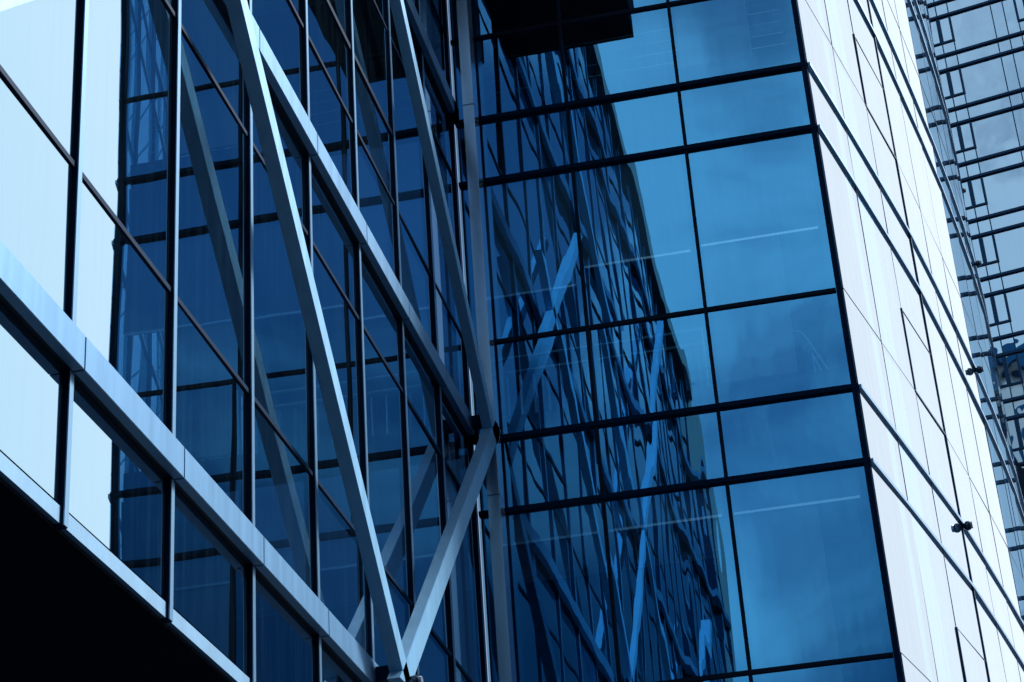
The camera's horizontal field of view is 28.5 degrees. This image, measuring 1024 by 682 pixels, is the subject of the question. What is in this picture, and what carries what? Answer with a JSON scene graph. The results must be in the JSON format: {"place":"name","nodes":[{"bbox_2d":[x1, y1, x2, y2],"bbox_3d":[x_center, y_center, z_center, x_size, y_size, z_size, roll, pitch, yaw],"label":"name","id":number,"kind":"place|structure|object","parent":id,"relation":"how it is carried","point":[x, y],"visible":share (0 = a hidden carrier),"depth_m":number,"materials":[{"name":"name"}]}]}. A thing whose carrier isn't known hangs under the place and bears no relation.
{"place":"outdoors","nodes":[
{"label":"outdoors","id":0,"kind":"place"},
{"bbox_2d":[0,0,500,681],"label":"glass wing","id":1,"kind":"structure","parent":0,"point":[240,424],"depth_m":13.25,"materials":[{"name":"blue glass"}]},
{"bbox_2d":[0,302,64,501],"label":"window","id":2,"kind":"structure","parent":1,"relation":"in","point":[31,381],"depth_m":9.73,"materials":[{"name":"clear glass"}]},
{"bbox_2d":[0,75,72,315],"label":"window","id":3,"kind":"structure","parent":1,"relation":"in","point":[36,179],"depth_m":10.18,"materials":[{"name":"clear glass"}]},
{"bbox_2d":[0,0,80,159],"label":"window","id":4,"kind":"structure","parent":1,"relation":"in","point":[39,39],"depth_m":10.64,"materials":[{"name":"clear glass"}]},
{"bbox_2d":[69,381,166,598],"bbox_3d":[-2.097,0.805,10.734,0.001,0.730,1.465,-9,-28,9],"label":"window","id":5,"kind":"structure","parent":1,"relation":"in","point":[116,492],"depth_m":10.72,"materials":[{"name":"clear glass"}]},
{"bbox_2d":[76,180,168,426],"bbox_3d":[-2.166,-0.151,11.226,0.001,1.035,1.465,-9,-28,9],"label":"window","id":6,"kind":"structure","parent":1,"relation":"in","point":[123,307],"depth_m":11.23,"materials":[{"name":"blue glass"}]},
{"bbox_2d":[82,0,173,284],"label":"window","id":7,"kind":"structure","parent":1,"relation":"in","point":[127,146],"depth_m":11.88,"materials":[{"name":"blue glass"}]},
{"bbox_2d":[168,0,173,9],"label":"window","id":8,"kind":"structure","parent":1,"relation":"in","point":[171,2],"depth_m":13.00,"materials":[{"name":"blue glass"}]},
{"bbox_2d":[173,488,247,674],"bbox_3d":[-1.799,1.444,12.018,0.001,0.730,1.465,-9,-27,9],"label":"window","id":9,"kind":"structure","parent":1,"relation":"in","point":[210,590],"depth_m":12.01,"materials":[{"name":"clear glass"}]},
{"bbox_2d":[176,303,247,517],"bbox_3d":[-1.868,0.488,12.510,0.001,1.035,1.465,-9,-27,9],"label":"window","id":10,"kind":"structure","parent":1,"relation":"in","point":[211,405],"depth_m":12.52,"materials":[{"name":"blue glass"}]},
{"bbox_2d":[178,31,247,386],"bbox_3d":[-1.965,-0.870,13.209,0.001,2.025,1.465,-9,-28,9],"label":"window","id":11,"kind":"structure","parent":1,"relation":"in","point":[212,224],"depth_m":13.20,"materials":[{"name":"blue glass"}]},
{"bbox_2d":[181,0,246,130],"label":"window","id":12,"kind":"structure","parent":1,"relation":"in","point":[206,23],"depth_m":13.93,"materials":[{"name":"blue glass"}]},
{"bbox_2d":[252,0,303,107],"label":"window","id":13,"kind":"structure","parent":1,"relation":"in","point":[276,20],"depth_m":15.81,"materials":[{"name":"blue glass"}]},
{"bbox_2d":[253,92,305,227],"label":"window","id":14,"kind":"structure","parent":1,"relation":"in","point":[294,155],"depth_m":15.48,"materials":[{"name":"blue glass"}]},
{"bbox_2d":[253,149,310,468],"bbox_3d":[-1.667,-0.231,14.493,0.003,2.025,1.465,-9,-28,9],"label":"window","id":15,"kind":"structure","parent":1,"relation":"in","point":[281,343],"depth_m":14.41,"materials":[{"name":"blue glass"}]},
{"bbox_2d":[254,404,313,592],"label":"window","id":16,"kind":"structure","parent":1,"relation":"in","point":[283,486],"depth_m":13.83,"materials":[{"name":"blue glass"}]},
{"bbox_2d":[255,573,315,681],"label":"window","id":17,"kind":"structure","parent":1,"relation":"in","point":[285,647],"depth_m":13.25,"materials":[{"name":"blue glass"}]},
{"bbox_2d":[291,0,301,20],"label":"window","id":18,"kind":"structure","parent":1,"relation":"in","point":[297,4],"depth_m":16.45,"materials":[{"name":"blue glass"}]},
{"bbox_2d":[307,0,350,115],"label":"window","id":19,"kind":"structure","parent":1,"relation":"in","point":[323,30],"depth_m":17.48,"materials":[{"name":"blue glass"}]},
{"bbox_2d":[308,41,354,200],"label":"window","id":20,"kind":"structure","parent":1,"relation":"in","point":[328,117],"depth_m":16.97,"materials":[{"name":"blue glass"}]},
{"bbox_2d":[311,165,357,313],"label":"window","id":21,"kind":"structure","parent":1,"relation":"in","point":[331,236],"depth_m":16.43,"materials":[{"name":"blue glass"}]},
{"bbox_2d":[313,248,362,523],"bbox_3d":[-1.369,0.408,15.777,0.001,2.025,1.465,-9,-28,9],"label":"window","id":22,"kind":"structure","parent":1,"relation":"in","point":[341,324],"depth_m":15.98,"materials":[{"name":"blue glass"}]},
{"bbox_2d":[321,643,357,681],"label":"window","id":23,"kind":"structure","parent":1,"relation":"in","point":[333,670],"depth_m":14.42,"materials":[{"name":"blue glass"}]},
{"bbox_2d":[318,486,368,654],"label":"window","id":24,"kind":"structure","parent":1,"relation":"in","point":[343,580],"depth_m":15.10,"materials":[{"name":"blue glass"}]},
{"bbox_2d":[352,0,393,199],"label":"window","id":25,"kind":"structure","parent":1,"relation":"in","point":[369,31],"depth_m":18.92,"materials":[{"name":"blue glass"}]},
{"bbox_2d":[357,136,396,277],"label":"window","id":26,"kind":"structure","parent":1,"relation":"in","point":[376,207],"depth_m":18.26,"materials":[{"name":"blue glass"}]},
{"bbox_2d":[375,0,385,23],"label":"window","id":27,"kind":"structure","parent":1,"relation":"in","point":[380,3],"depth_m":19.92,"materials":[{"name":"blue glass"}]},
{"bbox_2d":[361,254,401,386],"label":"window","id":28,"kind":"structure","parent":1,"relation":"in","point":[380,319],"depth_m":17.72,"materials":[{"name":"blue glass"}]},
{"bbox_2d":[364,331,410,599],"bbox_3d":[-1.070,1.047,17.061,0.002,2.025,1.465,-9,-28,9],"label":"window","id":29,"kind":"structure","parent":1,"relation":"in","point":[384,401],"depth_m":17.10,"materials":[{"name":"blue glass"}]},
{"bbox_2d":[373,573,411,665],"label":"window","id":30,"kind":"structure","parent":1,"relation":"in","point":[402,608],"depth_m":16.63,"materials":[{"name":"blue glass"}]},
{"bbox_2d":[389,1,420,78],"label":"window","id":31,"kind":"structure","parent":1,"relation":"in","point":[393,31],"depth_m":20.42,"materials":[{"name":"blue glass"}]},
{"bbox_2d":[391,43,430,271],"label":"window","id":32,"kind":"structure","parent":1,"relation":"in","point":[411,174],"depth_m":20.15,"materials":[{"name":"blue glass"}]},
{"bbox_2d":[407,675,422,681],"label":"ball lamp","id":33,"kind":"object","parent":1,"relation":"attached to","point":[414,678],"visible":1,"depth_m":15.23,"materials":[{"name":"grey metal"}]},
{"bbox_2d":[399,216,433,345],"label":"window","id":34,"kind":"structure","parent":1,"relation":"in","point":[416,280],"depth_m":19.54,"materials":[{"name":"blue glass"}]},
{"bbox_2d":[404,329,439,449],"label":"window","id":35,"kind":"structure","parent":1,"relation":"in","point":[421,388],"depth_m":19.01,"materials":[{"name":"blue glass"}]},
{"bbox_2d":[407,402,450,651],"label":"window","id":36,"kind":"structure","parent":1,"relation":"in","point":[425,471],"depth_m":18.40,"materials":[{"name":"blue glass"}]},
{"bbox_2d":[420,0,447,82],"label":"window","id":37,"kind":"structure","parent":1,"relation":"in","point":[430,21],"depth_m":22.76,"materials":[{"name":"blue glass"}]},
{"bbox_2d":[419,631,451,681],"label":"window","id":38,"kind":"structure","parent":1,"relation":"in","point":[434,663],"depth_m":17.81,"materials":[{"name":"blue glass"}]},
{"bbox_2d":[424,64,453,174],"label":"window","id":39,"kind":"structure","parent":1,"relation":"in","point":[439,121],"depth_m":22.14,"materials":[{"name":"blue glass"}]},
{"bbox_2d":[433,0,444,28],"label":"window","id":40,"kind":"structure","parent":1,"relation":"in","point":[439,4],"depth_m":23.37,"materials":[{"name":"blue glass"}]},
{"bbox_2d":[430,134,460,330],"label":"window","id":41,"kind":"structure","parent":1,"relation":"in","point":[442,279],"depth_m":21.23,"materials":[{"name":"blue glass"}]},
{"bbox_2d":[436,288,466,405],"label":"window","id":42,"kind":"structure","parent":1,"relation":"in","point":[451,344],"depth_m":20.83,"materials":[{"name":"blue glass"}]},
{"bbox_2d":[441,395,470,483],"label":"window","id":43,"kind":"structure","parent":1,"relation":"in","point":[456,446],"depth_m":20.22,"materials":[{"name":"blue glass"}]},
{"bbox_2d":[456,665,468,681],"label":"window","id":44,"kind":"structure","parent":1,"relation":"in","point":[460,677],"depth_m":18.78,"materials":[{"name":"blue glass"}]},
{"bbox_2d":[445,465,483,681],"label":"window","id":45,"kind":"structure","parent":1,"relation":"in","point":[464,578],"depth_m":19.63,"materials":[{"name":"blue glass"}]},
{"bbox_2d":[447,0,490,681],"label":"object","id":46,"kind":"structure","parent":0,"point":[448,7],"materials":[{"name":"metal"}]},
{"bbox_2d":[926,0,1023,499],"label":"glass tower","id":47,"kind":"structure","parent":0,"point":[979,48],"depth_m":122.55,"materials":[{"name":"glass"}]},
{"bbox_2d":[928,6,935,17],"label":"window","id":48,"kind":"structure","parent":47,"relation":"in","point":[931,10],"depth_m":128.19,"materials":[{"name":"blue glass"}]},
{"bbox_2d":[930,20,942,55],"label":"window","id":49,"kind":"structure","parent":47,"relation":"in","point":[938,49],"depth_m":127.28,"materials":[{"name":"glass"}]},
{"bbox_2d":[937,57,945,69],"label":"window","id":50,"kind":"structure","parent":47,"relation":"in","point":[941,64],"depth_m":126.38,"materials":[{"name":"blue glass"}]},
{"bbox_2d":[935,2,947,15],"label":"window","id":51,"kind":"structure","parent":47,"relation":"in","point":[941,8],"depth_m":128.00,"materials":[{"name":"blue glass"}]},
{"bbox_2d":[939,72,953,108],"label":"window","id":52,"kind":"structure","parent":47,"relation":"in","point":[949,102],"depth_m":125.49,"materials":[{"name":"blue glass"}]},
{"bbox_2d":[939,16,954,52],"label":"window","id":53,"kind":"structure","parent":47,"relation":"in","point":[944,22],"depth_m":127.06,"materials":[{"name":"blue glass"}]},
{"bbox_2d":[945,54,957,67],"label":"window","id":54,"kind":"structure","parent":47,"relation":"in","point":[951,60],"depth_m":126.14,"materials":[{"name":"blue glass"}]},
{"bbox_2d":[948,110,956,122],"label":"window","id":55,"kind":"structure","parent":47,"relation":"in","point":[952,117],"depth_m":124.54,"materials":[{"name":"blue glass"}]},
{"bbox_2d":[948,68,965,105],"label":"window","id":56,"kind":"structure","parent":47,"relation":"in","point":[955,77],"depth_m":125.25,"materials":[{"name":"blue glass"}]},
{"bbox_2d":[951,125,964,162],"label":"window","id":57,"kind":"structure","parent":47,"relation":"in","point":[960,157],"depth_m":123.64,"materials":[{"name":"blue glass"}]},
{"bbox_2d":[956,107,968,120],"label":"window","id":58,"kind":"structure","parent":47,"relation":"in","point":[962,114],"depth_m":124.33,"materials":[{"name":"blue glass"}]},
{"bbox_2d":[959,165,967,177],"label":"window","id":59,"kind":"structure","parent":47,"relation":"in","point":[963,172],"depth_m":122.70,"materials":[{"name":"blue glass"}]},
{"bbox_2d":[947,0,987,11],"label":"window","id":60,"kind":"structure","parent":47,"relation":"in","point":[953,5],"depth_m":127.53,"materials":[{"name":"blue glass"}]},
{"bbox_2d":[960,122,976,160],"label":"window","id":61,"kind":"structure","parent":47,"relation":"in","point":[965,128],"depth_m":123.39,"materials":[{"name":"blue glass"}]},
{"bbox_2d":[962,181,975,219],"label":"window","id":62,"kind":"structure","parent":47,"relation":"in","point":[970,213],"depth_m":121.75,"materials":[{"name":"blue glass"}]},
{"bbox_2d":[950,4,995,49],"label":"window","id":63,"kind":"structure","parent":47,"relation":"in","point":[974,26],"depth_m":126.51,"materials":[{"name":"blue glass"}]},
{"bbox_2d":[968,221,978,235],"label":"window","id":64,"kind":"structure","parent":47,"relation":"in","point":[973,227],"depth_m":120.92,"materials":[{"name":"blue glass"}]},
{"bbox_2d":[967,162,979,175],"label":"window","id":65,"kind":"structure","parent":47,"relation":"in","point":[973,168],"depth_m":122.52,"materials":[{"name":"blue glass"}]},
{"bbox_2d":[957,42,998,63],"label":"window","id":66,"kind":"structure","parent":47,"relation":"in","point":[989,49],"depth_m":125.58,"materials":[{"name":"blue glass"}]},
{"bbox_2d":[972,237,986,277],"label":"window","id":67,"kind":"structure","parent":47,"relation":"in","point":[982,272],"depth_m":120.05,"materials":[{"name":"blue glass"}]},
{"bbox_2d":[971,177,987,216],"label":"window","id":68,"kind":"structure","parent":47,"relation":"in","point":[976,183],"depth_m":121.60,"materials":[{"name":"blue glass"}]},
{"bbox_2d":[978,218,990,232],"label":"window","id":69,"kind":"structure","parent":47,"relation":"in","point":[984,225],"depth_m":120.68,"materials":[{"name":"blue glass"}]},
{"bbox_2d":[961,56,1007,102],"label":"window","id":70,"kind":"structure","parent":47,"relation":"in","point":[984,79],"depth_m":124.67,"materials":[{"name":"blue glass"}]},
{"bbox_2d":[980,280,989,293],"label":"window","id":71,"kind":"structure","parent":47,"relation":"in","point":[984,284],"depth_m":119.07,"materials":[{"name":"blue glass"}]},
{"bbox_2d":[968,95,1010,117],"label":"window","id":72,"kind":"structure","parent":47,"relation":"in","point":[1003,102],"depth_m":123.76,"materials":[{"name":"blue glass"}]},
{"bbox_2d":[982,234,999,275],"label":"window","id":73,"kind":"structure","parent":47,"relation":"in","point":[993,268],"depth_m":119.77,"materials":[{"name":"blue glass"}]},
{"bbox_2d":[984,296,998,336],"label":"window","id":74,"kind":"structure","parent":47,"relation":"in","point":[994,330],"depth_m":118.15,"materials":[{"name":"blue glass"}]},
{"bbox_2d":[971,110,1018,157],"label":"window","id":75,"kind":"structure","parent":47,"relation":"in","point":[996,133],"depth_m":122.84,"materials":[{"name":"blue glass"}]},
{"bbox_2d":[989,276,1002,291],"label":"window","id":76,"kind":"structure","parent":47,"relation":"in","point":[995,283],"depth_m":118.84,"materials":[{"name":"blue glass"}]},
{"bbox_2d":[993,339,1001,353],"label":"window","id":77,"kind":"structure","parent":47,"relation":"in","point":[997,345],"depth_m":117.23,"materials":[{"name":"blue glass"}]},
{"bbox_2d":[990,0,1007,37],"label":"window","id":78,"kind":"structure","parent":47,"relation":"in","point":[996,7],"depth_m":125.95,"materials":[{"name":"blue glass"}]},
{"bbox_2d":[979,150,1022,172],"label":"window","id":79,"kind":"structure","parent":47,"relation":"in","point":[1015,157],"depth_m":121.93,"materials":[{"name":"blue glass"}]},
{"bbox_2d":[992,293,1011,334],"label":"window","id":80,"kind":"structure","parent":47,"relation":"in","point":[1004,328],"depth_m":117.93,"materials":[{"name":"blue glass"}]},
{"bbox_2d":[996,356,1010,398],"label":"window","id":81,"kind":"structure","parent":47,"relation":"in","point":[1005,391],"depth_m":116.29,"materials":[{"name":"blue glass"}]},
{"bbox_2d":[983,166,1023,213],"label":"window","id":82,"kind":"structure","parent":47,"relation":"in","point":[1004,190],"depth_m":121.07,"materials":[{"name":"blue glass"}]},
{"bbox_2d":[998,38,1010,51],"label":"window","id":83,"kind":"structure","parent":47,"relation":"in","point":[1004,45],"depth_m":125.03,"materials":[{"name":"blue glass"}]},
{"bbox_2d":[990,209,1023,229],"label":"window","id":84,"kind":"structure","parent":47,"relation":"in","point":[1015,217],"depth_m":120.21,"materials":[{"name":"blue glass"}]},
{"bbox_2d":[1001,336,1014,351],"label":"window","id":85,"kind":"structure","parent":47,"relation":"in","point":[1007,343],"depth_m":117.03,"materials":[{"name":"blue glass"}]},
{"bbox_2d":[1003,401,1014,416],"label":"window","id":86,"kind":"structure","parent":47,"relation":"in","point":[1008,406],"depth_m":115.41,"materials":[{"name":"blue glass"}]},
{"bbox_2d":[994,226,1023,271],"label":"window","id":87,"kind":"structure","parent":47,"relation":"in","point":[1009,243],"depth_m":119.37,"materials":[{"name":"blue glass"}]},
{"bbox_2d":[1001,53,1019,90],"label":"window","id":88,"kind":"structure","parent":47,"relation":"in","point":[1008,61],"depth_m":124.12,"materials":[{"name":"blue glass"}]},
{"bbox_2d":[1002,0,1019,33],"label":"window","id":89,"kind":"structure","parent":47,"relation":"in","point":[1013,26],"depth_m":125.64,"materials":[{"name":"blue glass"}]},
{"bbox_2d":[1002,270,1023,288],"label":"window","id":90,"kind":"structure","parent":47,"relation":"in","point":[1014,279],"depth_m":118.49,"materials":[{"name":"blue glass"}]},
{"bbox_2d":[1004,353,1023,396],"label":"window","id":91,"kind":"structure","parent":47,"relation":"in","point":[1016,390],"depth_m":116.09,"materials":[{"name":"blue glass"}]},
{"bbox_2d":[1005,288,1023,331],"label":"window","id":92,"kind":"structure","parent":47,"relation":"in","point":[1015,298],"depth_m":117.72,"materials":[{"name":"blue glass"}]},
{"bbox_2d":[1007,419,1023,462],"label":"window","id":93,"kind":"structure","parent":47,"relation":"in","point":[1017,454],"depth_m":114.54,"materials":[{"name":"blue glass"}]},
{"bbox_2d":[1010,92,1022,105],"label":"window","id":94,"kind":"structure","parent":47,"relation":"in","point":[1016,98],"depth_m":123.21,"materials":[{"name":"blue glass"}]},
{"bbox_2d":[1010,35,1022,48],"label":"window","id":95,"kind":"structure","parent":47,"relation":"in","point":[1016,41],"depth_m":124.76,"materials":[{"name":"blue glass"}]},
{"bbox_2d":[1013,399,1023,413],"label":"window","id":96,"kind":"structure","parent":47,"relation":"in","point":[1018,404],"depth_m":115.23,"materials":[{"name":"blue glass"}]},
{"bbox_2d":[1013,107,1023,145],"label":"window","id":97,"kind":"structure","parent":47,"relation":"in","point":[1018,113],"depth_m":122.46,"materials":[{"name":"blue glass"}]},
{"bbox_2d":[1013,49,1023,87],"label":"window","id":98,"kind":"structure","parent":47,"relation":"in","point":[1018,55],"depth_m":124.06,"materials":[{"name":"blue glass"}]},
{"bbox_2d":[1014,334,1023,348],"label":"window","id":99,"kind":"structure","parent":47,"relation":"in","point":[1019,339],"depth_m":116.80,"materials":[{"name":"blue glass"}]},
{"bbox_2d":[1015,0,1023,40],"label":"other windows","id":100,"kind":"structure","parent":47,"relation":"in","point":[1019,4],"depth_m":125.49,"materials":[{"name":"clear glass"}]},
{"bbox_2d":[1017,417,1023,453],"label":"window","id":101,"kind":"structure","parent":47,"relation":"in","point":[1021,420],"depth_m":114.68,"materials":[{"name":"blue glass"}]},
{"bbox_2d":[1018,351,1023,384],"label":"window","id":102,"kind":"structure","parent":47,"relation":"in","point":[1021,354],"depth_m":116.26,"materials":[{"name":"blue glass"}]},
{"label":"ground","id":103,"kind":"structure","parent":0,"visible":0},
{"bbox_2d":[449,0,1023,681],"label":"glass block","id":104,"kind":"structure","parent":103,"relation":"on","point":[769,504],"depth_m":22.65,"materials":[{"name":"blue glass"}]},
{"bbox_2d":[495,327,708,416],"bbox_3d":[0.922,0.348,21.518,2.318,0.730,0.034,-9,-28,9],"label":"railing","id":105,"kind":"object","parent":104,"relation":"on","point":[602,369],"visible":0.9,"depth_m":21.51,"materials":[{"name":"blue metal"}]},
{"bbox_2d":[475,9,784,96],"bbox_3d":[1.343,-3.359,23.494,3.640,0.487,0.006,-9,-28,9],"label":"cable railing","id":106,"kind":"object","parent":104,"relation":"attached to","point":[605,62],"visible":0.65,"depth_m":23.55,"materials":[{"name":"blue"}]},
{"bbox_2d":[792,330,828,371],"bbox_3d":[3.211,0.221,21.620,0.599,0.842,0.018,-9,-28,9],"label":"stair handrail","id":107,"kind":"object","parent":104,"relation":"on","point":[813,357],"visible":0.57,"depth_m":21.63,"materials":[{"name":"blue metal"}]},
{"bbox_2d":[963,521,973,530],"bbox_3d":[5.466,2.222,24.188,0.144,0.116,0.114,-14,-29,19],"label":"ball lamp","id":108,"kind":"object","parent":104,"relation":"attached to","point":[967,525],"visible":1,"depth_m":24.14,"materials":[{"name":"black"}]},
{"bbox_2d":[974,260,981,266],"bbox_3d":[8.141,-1.353,35.202,0.150,0.116,0.116,-9,-28,9],"label":"ball lamp","id":109,"kind":"object","parent":104,"relation":"attached to","point":[978,263],"visible":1,"depth_m":35.16,"materials":[{"name":"black"}]},
{"bbox_2d":[974,366,983,373],"bbox_3d":[6.875,0.423,29.650,0.153,0.116,0.116,-9,-28,9],"label":"ball lamp","id":110,"kind":"object","parent":104,"relation":"attached to","point":[979,369],"visible":1,"depth_m":29.61,"materials":[{"name":"black"}]}
]}

